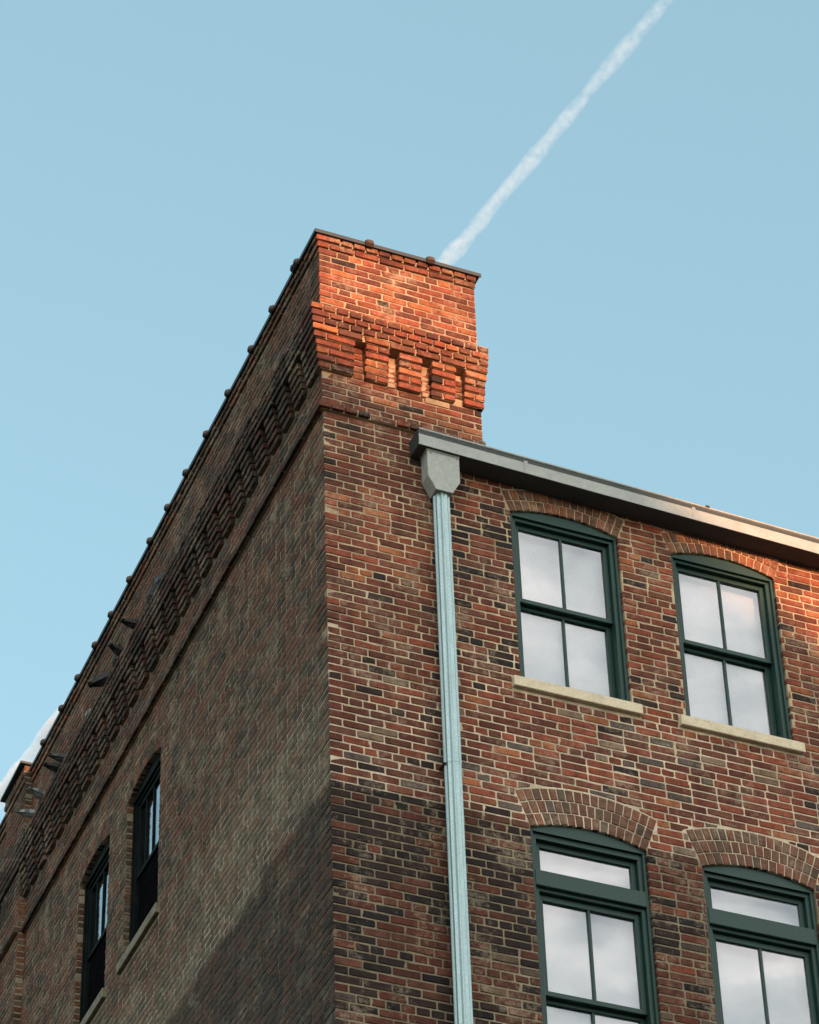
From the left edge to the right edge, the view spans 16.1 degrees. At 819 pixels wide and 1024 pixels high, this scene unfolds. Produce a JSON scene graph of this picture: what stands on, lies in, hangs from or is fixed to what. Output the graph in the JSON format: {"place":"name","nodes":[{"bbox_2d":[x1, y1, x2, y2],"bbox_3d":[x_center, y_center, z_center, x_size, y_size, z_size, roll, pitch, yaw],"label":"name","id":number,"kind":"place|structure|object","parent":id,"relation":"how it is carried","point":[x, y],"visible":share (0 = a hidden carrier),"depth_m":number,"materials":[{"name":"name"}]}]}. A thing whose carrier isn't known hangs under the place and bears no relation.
{"place":"outdoors","nodes":[
{"label":"outdoors","id":0,"kind":"place"},
{"bbox_2d":[0,0,818,822],"label":"sky","id":1,"kind":"structure","parent":0,"point":[631,187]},
{"label":"ground","id":2,"kind":"structure","parent":0,"visible":0},
{"bbox_2d":[0,228,818,1023],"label":"brick building","id":3,"kind":"structure","parent":2,"relation":"on","point":[414,700],"depth_m":22.10,"materials":[{"name":"brick"}]},
{"bbox_2d":[16,809,35,818],"bbox_3d":[-3.728,2.968,28.570,0.308,0.187,0.102,7,-40,-1],"label":"pigeon","id":4,"kind":"object","parent":3,"relation":"on","point":[28,813],"visible":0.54,"depth_m":28.53,"materials":[{"name":"grey"}]},
{"bbox_2d":[28,786,45,802],"bbox_3d":[-3.598,2.762,28.328,0.308,0.187,0.102,33,-50,-23],"label":"pigeon","id":5,"kind":"object","parent":3,"relation":"on","point":[37,793],"visible":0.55,"depth_m":28.27,"materials":[{"name":"grey"}]},
{"bbox_2d":[43,762,60,772],"bbox_3d":[-3.394,2.466,27.981,0.308,0.187,0.102,16,-43,-20],"label":"pigeon","id":6,"kind":"object","parent":3,"relation":"on","point":[53,767],"visible":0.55,"depth_m":27.93,"materials":[{"name":"grey"}]},
{"bbox_2d":[48,753,65,762],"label":"pigeon","id":7,"kind":"object","parent":3,"relation":"on","point":[58,757],"visible":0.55,"depth_m":27.81,"materials":[{"name":"grey"}]},
{"bbox_2d":[79,840,109,1023],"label":"window","id":8,"kind":"structure","parent":3,"relation":"in","point":[93,992],"depth_m":25.96,"materials":[{"name":"black paint"}]},
{"bbox_2d":[87,670,111,687],"bbox_3d":[-2.803,1.533,26.922,0.405,0.246,0.134,-22,-42,2],"label":"pigeon","id":9,"kind":"object","parent":3,"relation":"on","point":[99,680],"visible":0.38,"depth_m":26.88,"materials":[{"name":"grey"}]},
{"bbox_2d":[108,643,123,656],"bbox_3d":[-2.644,1.280,26.582,0.290,0.176,0.096,34,-51,-27],"label":"pigeon","id":10,"kind":"object","parent":3,"relation":"on","point":[117,650],"visible":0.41,"depth_m":26.52,"materials":[{"name":"grey"}]},
{"bbox_2d":[112,642,120,666],"bbox_3d":[-2.674,1.387,26.739,0.120,0.295,0.242,-5,-40,4],"label":"pigeon","id":11,"kind":"object","parent":3,"relation":"on","point":[115,658],"visible":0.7,"depth_m":26.65,"materials":[{"name":"grey"}]},
{"bbox_2d":[120,618,138,629],"bbox_3d":[-2.482,1.012,26.274,0.308,0.187,0.102,16,-43,-24],"label":"pigeon","id":12,"kind":"object","parent":3,"relation":"on","point":[131,623],"visible":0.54,"depth_m":26.22,"materials":[{"name":"grey"}]},
{"bbox_2d":[116,753,160,974],"bbox_3d":[-2.009,2.947,24.794,0.636,1.890,1.116,14,-42,-17],"label":"window","id":13,"kind":"structure","parent":3,"relation":"in","point":[144,907],"depth_m":24.91,"materials":[{"name":"black paint"}]},
{"bbox_2d":[147,579,155,602],"bbox_3d":[-2.291,0.788,25.984,0.120,0.220,0.362,-7,-83,6],"label":"pigeon","id":14,"kind":"object","parent":3,"relation":"on","point":[151,591],"visible":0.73,"depth_m":25.95,"materials":[{"name":"grey"}]},
{"bbox_2d":[153,573,163,587],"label":"pigeon","id":15,"kind":"object","parent":3,"relation":"on","point":[157,579],"visible":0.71,"depth_m":25.78,"materials":[{"name":"grey"}]},
{"bbox_2d":[510,512,642,716],"bbox_3d":[1.124,0.860,22.408,1.132,1.905,0.635,14,-42,-17],"label":"window","id":16,"kind":"structure","parent":3,"relation":"in","point":[571,641],"depth_m":22.32,"materials":[{"name":"glass"}]},
{"bbox_2d":[530,826,659,1023],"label":"window","id":17,"kind":"structure","parent":3,"relation":"in","point":[595,944],"depth_m":20.49,"materials":[{"name":"glass"}]},
{"bbox_2d":[670,554,805,754],"bbox_3d":[2.408,1.186,22.816,1.118,1.897,0.635,14,-42,-17],"label":"window","id":18,"kind":"structure","parent":3,"relation":"in","point":[734,683],"depth_m":22.73,"materials":[{"name":"glass"}]},
{"bbox_2d":[702,866,818,1023],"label":"window","id":19,"kind":"structure","parent":3,"relation":"in","point":[764,943],"depth_m":20.96,"materials":[{"name":"glass"}]}
]}

